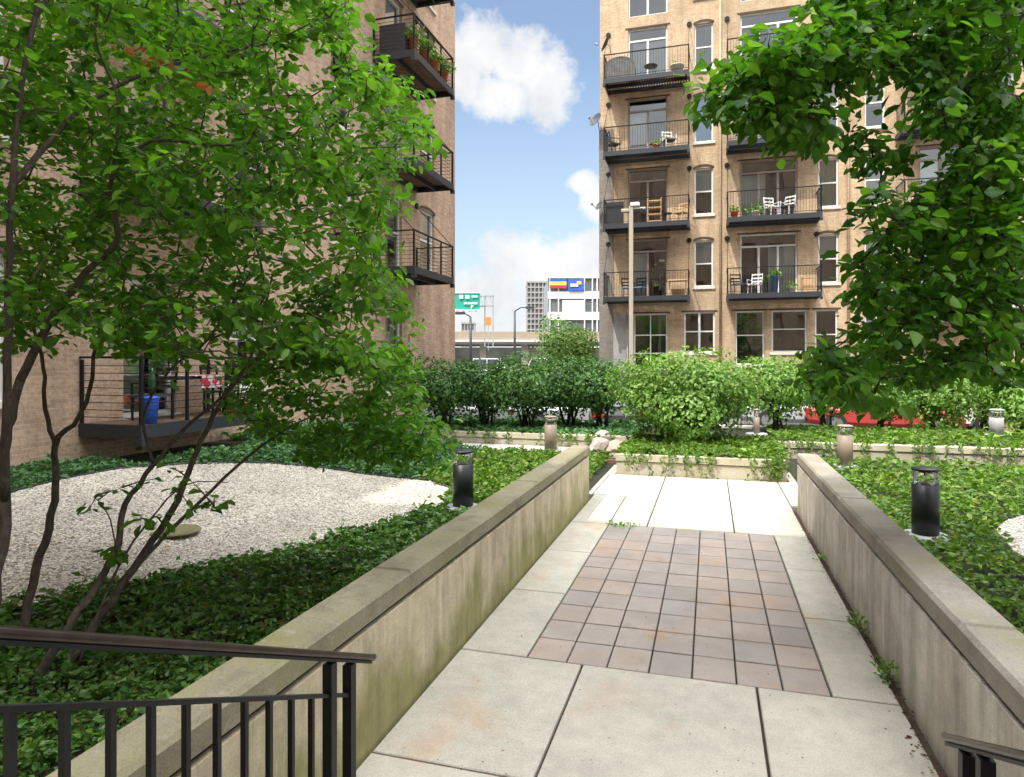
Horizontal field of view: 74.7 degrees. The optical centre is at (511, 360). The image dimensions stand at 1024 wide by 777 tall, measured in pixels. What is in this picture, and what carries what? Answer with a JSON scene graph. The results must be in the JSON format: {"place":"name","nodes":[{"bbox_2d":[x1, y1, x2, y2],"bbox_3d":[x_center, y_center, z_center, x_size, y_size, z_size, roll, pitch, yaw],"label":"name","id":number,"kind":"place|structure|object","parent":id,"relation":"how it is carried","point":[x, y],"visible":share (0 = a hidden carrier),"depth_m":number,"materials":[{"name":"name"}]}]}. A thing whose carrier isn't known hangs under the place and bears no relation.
{"place":"outdoors","nodes":[
{"label":"outdoors","id":0,"kind":"place"},
{"bbox_2d":[0,430,615,776],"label":"soil","id":1,"kind":"structure","parent":0,"point":[231,442],"depth_m":5.62,"materials":[{"name":"black soil"}]},
{"bbox_2d":[76,462,235,662],"bbox_3d":[-2.561,1.333,4.729,1.142,1.301,0.666,0,0,-12],"label":"sapling","id":2,"kind":"object","parent":1,"relation":"on","point":[120,555],"visible":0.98,"depth_m":4.64,"materials":[{"name":"green plant"}]},
{"bbox_2d":[0,0,442,651],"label":"courtyard tree","id":3,"kind":"object","parent":1,"relation":"on","point":[224,232],"visible":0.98,"depth_m":4.35,"materials":[{"name":"green plant"}]},
{"bbox_2d":[1,463,447,603],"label":"gravel","id":4,"kind":"structure","parent":1,"relation":"on","point":[74,568],"depth_m":8.24,"materials":[{"name":"white gravel"}]},
{"bbox_2d":[149,524,201,537],"bbox_3d":[-3.886,1.958,7.736,0.560,0.027,0.560,0,0,16],"label":"boulder","id":5,"kind":"object","parent":4,"relation":"on","point":[184,529],"visible":0.56,"depth_m":7.69,"materials":[{"name":"beige stone"}]},
{"bbox_2d":[11,461,449,492],"bbox_3d":[-4.275,1.865,10.091,6.678,0.535,2.144,0,0,-37],"label":"garden edging","id":6,"kind":"object","parent":4,"relation":"on","point":[71,476],"visible":0.78,"depth_m":11.01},
{"bbox_2d":[0,0,464,694],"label":"courtyard tree","id":7,"kind":"object","parent":1,"relation":"on","point":[364,436],"visible":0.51,"depth_m":5.58,"materials":[{"name":"green plant"}]},
{"bbox_2d":[10,417,481,491],"bbox_3d":[-4.375,1.748,9.675,5.937,0.900,13.938,0,0,16],"label":"ground cover","id":8,"kind":"object","parent":1,"relation":"on","point":[21,473],"visible":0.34,"depth_m":11.53,"materials":[{"name":"green plant"}]},
{"bbox_2d":[0,434,605,776],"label":"ground cover","id":9,"kind":"object","parent":1,"relation":"on","point":[294,590],"visible":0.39,"depth_m":5.42,"materials":[{"name":"green plant"}]},
{"bbox_2d":[446,449,476,516],"bbox_3d":[-0.693,1.708,9.500,0.500,0.904,0.500,0,0,16],"label":"bollard light","id":10,"kind":"object","parent":1,"relation":"on","point":[462,483],"visible":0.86,"depth_m":9.38,"materials":[{"name":"black metal"}]},
{"bbox_2d":[414,445,613,501],"bbox_3d":[0.036,2.042,12.650,3.101,0.412,5.688,0,0,16],"label":"ground cover","id":11,"kind":"object","parent":1,"relation":"on","point":[517,464],"visible":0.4,"depth_m":12.87,"materials":[{"name":"green plant"}]},
{"bbox_2d":[455,293,493,346],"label":"highway sign","id":12,"kind":"object","parent":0,"point":[467,301],"visible":0.94,"depth_m":88.00,"materials":[{"name":"green metal"}]},
{"bbox_2d":[455,347,598,368],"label":"hillside","id":13,"kind":"structure","parent":0,"point":[461,353],"depth_m":135.00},
{"bbox_2d":[544,274,598,346],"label":"white building","id":14,"kind":"structure","parent":13,"relation":"on","point":[573,298],"depth_m":139.65,"materials":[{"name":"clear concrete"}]},
{"bbox_2d":[455,0,599,346],"label":"sky","id":15,"kind":"structure","parent":0,"point":[527,75],"materials":[{"name":"blue"}]},
{"bbox_2d":[462,443,615,457],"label":"sidewalk","id":16,"kind":"structure","parent":0,"point":[498,446],"depth_m":16.29,"materials":[{"name":"concrete"}]},
{"bbox_2d":[542,416,559,451],"bbox_3d":[0.899,1.728,15.600,0.500,0.904,0.500,0,0,16],"label":"bollard light","id":17,"kind":"object","parent":16,"relation":"on","point":[550,435],"visible":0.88,"depth_m":15.49,"materials":[{"name":"beige metal"}]},
{"bbox_2d":[356,465,938,776],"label":"path","id":18,"kind":"structure","parent":0,"point":[688,734],"depth_m":4.27,"materials":[{"name":"concrete"}]},
{"bbox_2d":[793,511,945,776],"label":"leaf litter","id":19,"kind":"object","parent":18,"relation":"on","point":[898,689],"visible":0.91,"depth_m":4.65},
{"bbox_2d":[870,655,899,686],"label":"weed","id":20,"kind":"object","parent":18,"relation":"on","point":[888,668],"visible":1,"depth_m":4.54,"materials":[{"name":"green plant"}]},
{"bbox_2d":[528,525,830,696],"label":"pavement","id":21,"kind":"structure","parent":0,"point":[595,640],"depth_m":5.78,"materials":[{"name":"tile"}]},
{"bbox_2d":[486,426,975,452],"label":"soil","id":22,"kind":"structure","parent":0,"point":[740,433],"depth_m":17.09,"materials":[{"name":"brown soil"}]},
{"bbox_2d":[401,353,492,424],"bbox_3d":[-1.695,0.822,17.598,2.552,2.092,2.328,0,0,16],"label":"shrub","id":23,"kind":"object","parent":22,"relation":"on","point":[436,384],"visible":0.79,"depth_m":17.16,"materials":[{"name":"green plant"}]},
{"bbox_2d":[447,357,521,423],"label":"shrub","id":24,"kind":"object","parent":22,"relation":"on","point":[482,407],"visible":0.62,"depth_m":17.47,"materials":[{"name":"green plant"}]},
{"bbox_2d":[358,413,646,435],"bbox_3d":[-0.241,1.746,18.463,7.786,0.416,3.481,0,0,16],"label":"ivy","id":25,"kind":"object","parent":22,"relation":"on","point":[582,426],"visible":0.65,"depth_m":17.45,"materials":[{"name":"green plant"}]},
{"bbox_2d":[478,351,577,429],"bbox_3d":[0.469,0.798,17.344,2.540,2.132,2.202,0,0,16],"label":"shrub","id":26,"kind":"object","parent":22,"relation":"on","point":[527,391],"visible":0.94,"depth_m":17.06,"materials":[{"name":"green plant"}]},
{"bbox_2d":[534,353,608,424],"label":"shrub","id":27,"kind":"object","parent":22,"relation":"on","point":[570,410],"visible":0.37,"depth_m":17.50,"materials":[{"name":"green plant"}]},
{"bbox_2d":[563,354,638,426],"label":"shrub","id":28,"kind":"object","parent":22,"relation":"on","point":[600,399],"visible":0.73,"depth_m":16.96,"materials":[{"name":"green plant"}]},
{"bbox_2d":[603,345,765,441],"bbox_3d":[3.723,0.750,14.718,3.481,2.237,2.800,0,0,16],"label":"shrub","id":29,"kind":"object","parent":22,"relation":"on","point":[690,397],"visible":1,"depth_m":14.16,"materials":[{"name":"green plant"}]},
{"bbox_2d":[614,432,791,459],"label":"ivy","id":30,"kind":"object","parent":22,"relation":"on","point":[755,446],"visible":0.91,"depth_m":13.24,"materials":[{"name":"green plant"}]},
{"bbox_2d":[745,409,767,435],"bbox_3d":[5.799,1.478,15.900,0.500,0.684,0.500,0,0,16],"label":"bollard light","id":31,"kind":"object","parent":22,"relation":"on","point":[756,424],"visible":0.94,"depth_m":15.85,"materials":[{"name":"metal"}]},
{"bbox_2d":[739,355,819,429],"bbox_3d":[6.741,0.847,16.902,2.152,2.024,2.265,0,0,16],"label":"shrub","id":32,"kind":"object","parent":22,"relation":"on","point":[775,398],"visible":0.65,"depth_m":16.58,"materials":[{"name":"green plant"}]},
{"bbox_2d":[844,369,934,428],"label":"shrub","id":33,"kind":"object","parent":22,"relation":"on","point":[899,400],"visible":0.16,"depth_m":16.96,"materials":[{"name":"green plant"}]},
{"bbox_2d":[762,420,1023,450],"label":"ivy","id":34,"kind":"object","parent":22,"relation":"on","point":[908,436],"visible":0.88,"depth_m":15.25,"materials":[{"name":"green plant"}]},
{"bbox_2d":[896,358,989,430],"bbox_3d":[10.914,0.812,17.321,2.421,2.112,2.287,0,0,16],"label":"shrub","id":35,"kind":"object","parent":22,"relation":"on","point":[939,401],"visible":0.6,"depth_m":16.81,"materials":[{"name":"green plant"}]},
{"bbox_2d":[985,409,1006,435],"bbox_3d":[11.269,1.468,15.600,0.500,0.704,0.500,0,0,16],"label":"bollard light","id":36,"kind":"object","parent":22,"relation":"on","point":[996,424],"visible":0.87,"depth_m":15.50,"materials":[{"name":"silver metal"}]},
{"bbox_2d":[979,386,1023,431],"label":"shrub","id":37,"kind":"object","parent":22,"relation":"on","point":[1014,416],"visible":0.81,"depth_m":16.74,"materials":[{"name":"green plant"}]},
{"bbox_2d":[536,478,947,776],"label":"paving bed","id":38,"kind":"object","parent":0,"point":[927,748],"visible":0.09,"depth_m":5.01,"materials":[{"name":"grey concrete"}]},
{"bbox_2d":[719,416,969,471],"bbox_3d":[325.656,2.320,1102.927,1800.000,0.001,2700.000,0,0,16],"label":"ground","id":39,"kind":"structure","parent":0,"point":[744,423],"depth_m":24.85,"materials":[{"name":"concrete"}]},
{"bbox_2d":[0,0,454,468],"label":"apartment building","id":40,"kind":"structure","parent":39,"relation":"on","point":[106,424],"depth_m":15.53,"materials":[{"name":"beige brick"}]},
{"bbox_2d":[0,247,4,408],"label":"window","id":41,"kind":"structure","parent":40,"relation":"in","point":[2,250],"depth_m":9.84,"materials":[{"name":"clear glass"}]},
{"bbox_2d":[137,396,159,423],"bbox_3d":[-5.952,0.793,10.989,0.330,0.461,0.325,0,0,16],"label":"recycling bin","id":42,"kind":"object","parent":40,"relation":"on","point":[152,412],"visible":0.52,"depth_m":10.90,"materials":[{"name":"blue plastic"}]},
{"bbox_2d":[117,50,180,180],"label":"window","id":43,"kind":"structure","parent":40,"relation":"in","point":[131,84],"depth_m":12.36,"materials":[{"name":"clear glass"}]},
{"bbox_2d":[119,274,181,419],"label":"balcony door","id":44,"kind":"structure","parent":40,"relation":"in","point":[135,368],"depth_m":12.35,"materials":[{"name":"clear glass"}]},
{"bbox_2d":[130,367,178,419],"bbox_3d":[-6.219,0.563,11.683,0.575,0.922,0.540,0,0,16],"label":"patio chair","id":45,"kind":"object","parent":40,"relation":"on","point":[158,369],"visible":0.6,"depth_m":11.54,"materials":[{"name":"black metal"}]},
{"bbox_2d":[138,376,213,418],"bbox_3d":[-6.120,0.654,12.361,0.700,0.740,1.200,0,0,16],"label":"patio table","id":46,"kind":"object","parent":40,"relation":"on","point":[172,391],"visible":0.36,"depth_m":11.96,"materials":[{"name":"black metal"}]},
{"bbox_2d":[159,375,221,387],"bbox_3d":[-6.039,0.386,12.619,0.770,0.237,0.740,0,0,16],"label":"tablecloth","id":47,"kind":"object","parent":46,"relation":"on","point":[211,383],"visible":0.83,"depth_m":12.53,"materials":[{"name":"red fabric"}]},
{"bbox_2d":[228,106,267,223],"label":"window","id":48,"kind":"structure","parent":40,"relation":"in","point":[231,136],"depth_m":15.88,"materials":[{"name":"clear glass"}]},
{"bbox_2d":[227,283,270,392],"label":"window","id":49,"kind":"structure","parent":40,"relation":"in","point":[238,343],"depth_m":15.83,"materials":[{"name":"clear glass"}]},
{"bbox_2d":[329,158,353,249],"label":"window","id":50,"kind":"structure","parent":40,"relation":"in","point":[338,231],"depth_m":19.44,"materials":[{"name":"clear glass"}]},
{"bbox_2d":[331,50,356,137],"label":"window","id":51,"kind":"structure","parent":40,"relation":"in","point":[341,125],"depth_m":19.34,"materials":[{"name":"clear glass"}]},
{"bbox_2d":[344,193,403,266],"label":"window","id":52,"kind":"structure","parent":40,"relation":"in","point":[391,263],"depth_m":22.50,"materials":[{"name":"clear glass"}]},
{"bbox_2d":[344,0,403,24],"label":"window","id":53,"kind":"structure","parent":40,"relation":"in","point":[390,6],"depth_m":22.12,"materials":[{"name":"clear glass"}]},
{"bbox_2d":[385,315,398,395],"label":"window","id":54,"kind":"structure","parent":40,"relation":"in","point":[388,322],"depth_m":22.50,"materials":[{"name":"clear glass"}]},
{"bbox_2d":[379,22,409,53],"bbox_3d":[-3.580,-9.776,20.524,0.850,0.900,0.400,0,0,16],"label":"storage box","id":55,"kind":"object","parent":40,"relation":"on","point":[399,45],"visible":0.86,"depth_m":20.33,"materials":[{"name":"grey paint"}]},
{"bbox_2d":[403,23,427,50],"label":"potted plant","id":56,"kind":"object","parent":40,"relation":"on","point":[417,38],"visible":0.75,"depth_m":20.36,"materials":[{"name":"green plant"}]},
{"bbox_2d":[420,206,434,270],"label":"window","id":57,"kind":"structure","parent":40,"relation":"in","point":[423,220],"depth_m":25.01,"materials":[{"name":"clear glass"}]},
{"bbox_2d":[46,445,588,776],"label":"concrete wall","id":58,"kind":"structure","parent":39,"relation":"on","point":[414,617],"depth_m":3.97,"materials":[{"name":"beige concrete"}]},
{"bbox_2d":[408,428,631,446],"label":"planter wall","id":59,"kind":"structure","parent":39,"relation":"on","point":[528,438],"depth_m":16.66,"materials":[{"name":"concrete"}]},
{"bbox_2d":[441,427,614,445],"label":"ivy","id":60,"kind":"object","parent":59,"relation":"hanging from","point":[569,436],"visible":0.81,"depth_m":16.27,"materials":[{"name":"green plant"}]},
{"bbox_2d":[455,332,598,367],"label":"overpass","id":61,"kind":"object","parent":39,"relation":"on","point":[524,340],"visible":0.21,"depth_m":94.90,"materials":[{"name":"concrete"}]},
{"bbox_2d":[526,281,546,346],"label":"office tower","id":62,"kind":"structure","parent":39,"relation":"on","point":[535,294],"depth_m":260.09,"materials":[{"name":"grey concrete"}]},
{"bbox_2d":[511,401,588,419],"bbox_3d":[2.242,1.581,22.300,4.552,1.470,2.060,0,0,2],"label":"parked car","id":63,"kind":"object","parent":39,"relation":"on","point":[541,416],"visible":0.05,"depth_m":21.42,"materials":[{"name":"silver metal"}]},
{"bbox_2d":[529,313,598,368],"bbox_3d":[2.856,-0.310,36.292,3.752,4.658,3.837,0,0,16],"label":"street tree","id":64,"kind":"object","parent":39,"relation":"on","point":[559,342],"visible":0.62,"depth_m":35.67,"materials":[{"name":"green plant"}]},
{"bbox_2d":[588,379,644,420],"bbox_3d":[3.441,1.436,21.986,2.060,1.760,4.552,0,0,6],"label":"parked car","id":65,"kind":"object","parent":39,"relation":"on","point":[618,414],"visible":0.09,"depth_m":19.81,"materials":[{"name":"grey paint"}]},
{"bbox_2d":[621,202,646,369],"bbox_3d":[4.364,-1.672,23.970,0.890,7.964,0.520,0,0,16],"label":"lamp post","id":66,"kind":"object","parent":39,"relation":"on","point":[634,205],"visible":0.56,"depth_m":23.93,"materials":[{"name":"beige metal"}]},
{"bbox_2d":[616,452,787,482],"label":"planter wall","id":67,"kind":"structure","parent":39,"relation":"on","point":[727,468],"depth_m":12.50,"materials":[{"name":"concrete"}]},
{"bbox_2d":[622,450,789,481],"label":"ivy","id":68,"kind":"object","parent":67,"relation":"hanging from","point":[774,463],"visible":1,"depth_m":12.33,"materials":[{"name":"green plant"}]},
{"bbox_2d":[734,397,864,427],"bbox_3d":[10.112,1.581,23.203,4.552,1.470,2.060,0,0,11],"label":"parked car","id":69,"kind":"object","parent":39,"relation":"on","point":[764,419],"visible":0.09,"depth_m":22.52,"materials":[{"name":"silver metal"}]},
{"bbox_2d":[599,0,1023,410],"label":"apartment building","id":70,"kind":"structure","parent":39,"relation":"on","point":[708,247],"depth_m":30.06,"materials":[{"name":"brick"}]},
{"bbox_2d":[606,201,623,223],"bbox_3d":[4.676,-6.596,30.249,0.780,1.020,0.530,0,0,16],"label":"privacy screen","id":71,"kind":"object","parent":70,"relation":"on","point":[612,212],"visible":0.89,"depth_m":30.00,"materials":[{"name":"grey paint"}]},
{"bbox_2d":[605,56,635,83],"bbox_3d":[4.858,-13.051,30.107,1.360,0.970,0.600,0,0,16],"label":"covered grill","id":72,"kind":"object","parent":70,"relation":"on","point":[612,66],"visible":0.63,"depth_m":29.83,"materials":[{"name":"fabric"}]},
{"bbox_2d":[625,237,669,295],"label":"sliding door","id":73,"kind":"structure","parent":70,"relation":"in","point":[648,255],"depth_m":31.74,"materials":[{"name":"brown glass"}]},
{"bbox_2d":[625,165,669,222],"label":"window","id":74,"kind":"structure","parent":70,"relation":"in","point":[648,182],"depth_m":31.88,"materials":[{"name":"brown glass"}]},
{"bbox_2d":[625,94,669,149],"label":"window","id":75,"kind":"structure","parent":70,"relation":"in","point":[650,110],"depth_m":31.11,"materials":[{"name":"grey glass"}]},
{"bbox_2d":[625,22,669,86],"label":"window","id":76,"kind":"structure","parent":70,"relation":"in","point":[655,37],"depth_m":30.96,"materials":[{"name":"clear glass"}]},
{"bbox_2d":[628,0,666,17],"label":"window","id":77,"kind":"structure","parent":70,"relation":"in","point":[636,8],"depth_m":31.94,"materials":[{"name":"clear glass"}]},
{"bbox_2d":[633,312,669,372],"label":"window","id":78,"kind":"structure","parent":70,"relation":"in","point":[650,330],"depth_m":31.88,"materials":[{"name":"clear glass"}]},
{"bbox_2d":[681,310,717,354],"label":"window","id":79,"kind":"structure","parent":70,"relation":"in","point":[699,325],"depth_m":31.21,"materials":[{"name":"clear glass"}]},
{"bbox_2d":[692,237,714,288],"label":"window","id":80,"kind":"structure","parent":70,"relation":"in","point":[703,250],"depth_m":30.23,"materials":[{"name":"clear glass"}]},
{"bbox_2d":[692,164,714,216],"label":"window","id":81,"kind":"structure","parent":70,"relation":"in","point":[703,178],"depth_m":30.23,"materials":[{"name":"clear glass"}]},
{"bbox_2d":[692,92,714,144],"bbox_3d":[8.601,-10.865,30.088,0.975,2.350,0.325,0,0,16],"label":"window","id":82,"kind":"structure","parent":70,"relation":"in","point":[702,135],"depth_m":30.21,"materials":[{"name":"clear glass"}]},
{"bbox_2d":[693,19,714,71],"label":"window","id":83,"kind":"structure","parent":70,"relation":"in","point":[703,33],"depth_m":31.15,"materials":[{"name":"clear glass"}]},
{"bbox_2d":[732,309,766,367],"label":"window","id":84,"kind":"structure","parent":70,"relation":"in","point":[749,323],"depth_m":30.64,"materials":[{"name":"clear glass"}]},
{"bbox_2d":[737,155,796,215],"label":"window","id":85,"kind":"structure","parent":70,"relation":"in","point":[760,174],"depth_m":29.75,"materials":[{"name":"brown glass"}]},
{"bbox_2d":[737,230,800,292],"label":"window","id":86,"kind":"structure","parent":70,"relation":"in","point":[760,249],"depth_m":30.11,"materials":[{"name":"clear glass"}]},
{"bbox_2d":[737,4,800,59],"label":"window","id":87,"kind":"structure","parent":70,"relation":"in","point":[776,18],"depth_m":29.72,"materials":[{"name":"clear glass"}]},
{"bbox_2d":[769,308,809,354],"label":"window","id":88,"kind":"structure","parent":70,"relation":"in","point":[787,324],"depth_m":30.15,"materials":[{"name":"clear glass"}]},
{"bbox_2d":[803,307,840,349],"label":"window","id":89,"kind":"structure","parent":70,"relation":"in","point":[826,319],"depth_m":29.76,"materials":[{"name":"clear glass"}]},
{"bbox_2d":[816,230,840,285],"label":"window","id":90,"kind":"structure","parent":70,"relation":"in","point":[825,242],"depth_m":28.78,"materials":[{"name":"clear glass"}]},
{"bbox_2d":[816,154,840,209],"bbox_3d":[13.495,-7.625,28.643,0.959,2.350,0.325,0,0,16],"label":"window","id":91,"kind":"structure","parent":70,"relation":"in","point":[829,173],"depth_m":28.74,"materials":[{"name":"clear glass"}]},
{"bbox_2d":[865,151,885,206],"bbox_3d":[15.204,-7.625,28.139,0.931,2.350,0.325,0,0,16],"label":"window","id":92,"kind":"structure","parent":70,"relation":"in","point":[871,183],"depth_m":28.26,"materials":[{"name":"clear glass"}]},
{"bbox_2d":[863,73,887,129],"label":"window","id":93,"kind":"structure","parent":70,"relation":"in","point":[872,121],"depth_m":29.14,"materials":[{"name":"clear glass"}]},
{"bbox_2d":[916,143,958,198],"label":"window","id":94,"kind":"structure","parent":70,"relation":"in","point":[927,172],"depth_m":27.74,"materials":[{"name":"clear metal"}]},
{"bbox_2d":[786,356,849,424],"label":"shrub","id":95,"kind":"object","parent":39,"relation":"on","point":[821,417],"visible":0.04,"depth_m":17.87,"materials":[{"name":"green plant"}]},
{"bbox_2d":[804,403,970,429],"bbox_3d":[11.905,1.581,21.605,4.552,1.470,2.060,0,0,23],"label":"parked car","id":96,"kind":"object","parent":39,"relation":"on","point":[850,418],"visible":0.16,"depth_m":21.07,"materials":[{"name":"red paint"}]},
{"bbox_2d":[777,440,1023,466],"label":"planter wall","id":97,"kind":"structure","parent":39,"relation":"on","point":[904,452],"depth_m":14.12,"materials":[{"name":"concrete"}]},
{"bbox_2d":[781,439,1023,466],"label":"ivy","id":98,"kind":"object","parent":97,"relation":"hanging from","point":[931,448],"visible":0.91,"depth_m":14.03,"materials":[{"name":"green plant"}]},
{"bbox_2d":[797,453,1023,776],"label":"concrete wall","id":99,"kind":"structure","parent":39,"relation":"on","point":[948,641],"depth_m":4.07,"materials":[{"name":"beige concrete"}]},
{"bbox_2d":[923,305,1023,430],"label":"brick annex","id":100,"kind":"object","parent":39,"relation":"on","point":[940,341],"depth_m":24.02,"materials":[{"name":"brick"}]},
{"bbox_2d":[945,352,1023,430],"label":"shrub","id":101,"kind":"object","parent":39,"relation":"on","point":[986,406],"visible":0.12,"depth_m":17.55,"materials":[{"name":"green plant"}]},
{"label":"stairs","id":102,"kind":"structure","parent":39,"relation":"on","visible":0},
{"bbox_2d":[0,625,376,776],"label":"stair railing","id":103,"kind":"object","parent":102,"relation":"on","point":[329,695],"visible":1,"depth_m":1.85,"materials":[{"name":"brown metal"}]},
{"bbox_2d":[941,732,1023,776],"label":"stair railing","id":104,"kind":"object","parent":102,"relation":"on","point":[980,762],"visible":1,"depth_m":1.90,"materials":[{"name":"brown metal"}]},
{"bbox_2d":[788,459,1023,632],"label":"soil","id":105,"kind":"structure","parent":0,"point":[793,463],"depth_m":8.39,"materials":[{"name":"black soil"}]},
{"bbox_2d":[834,424,858,471],"bbox_3d":[6.553,1.708,13.200,0.500,0.904,0.500,0,0,16],"label":"bollard light","id":106,"kind":"object","parent":105,"relation":"on","point":[844,448],"visible":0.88,"depth_m":13.09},
{"bbox_2d":[673,0,1023,422],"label":"courtyard tree","id":107,"kind":"object","parent":105,"relation":"on","point":[973,236],"visible":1,"depth_m":4.60,"materials":[{"name":"green plant"}]},
{"bbox_2d":[821,455,1023,634],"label":"ground cover","id":108,"kind":"object","parent":105,"relation":"on","point":[966,496],"visible":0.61,"depth_m":9.37,"materials":[{"name":"green plant"}]},
{"bbox_2d":[904,466,950,548],"bbox_3d":[4.901,1.708,7.950,0.500,0.904,0.500,0,0,16],"label":"bollard light","id":109,"kind":"object","parent":105,"relation":"on","point":[925,505],"visible":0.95,"depth_m":7.84,"materials":[{"name":"black metal"}]},
{"bbox_2d":[996,515,1023,563],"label":"gravel","id":110,"kind":"structure","parent":105,"relation":"on","point":[1007,546],"depth_m":7.96,"materials":[{"name":"white gravel"}]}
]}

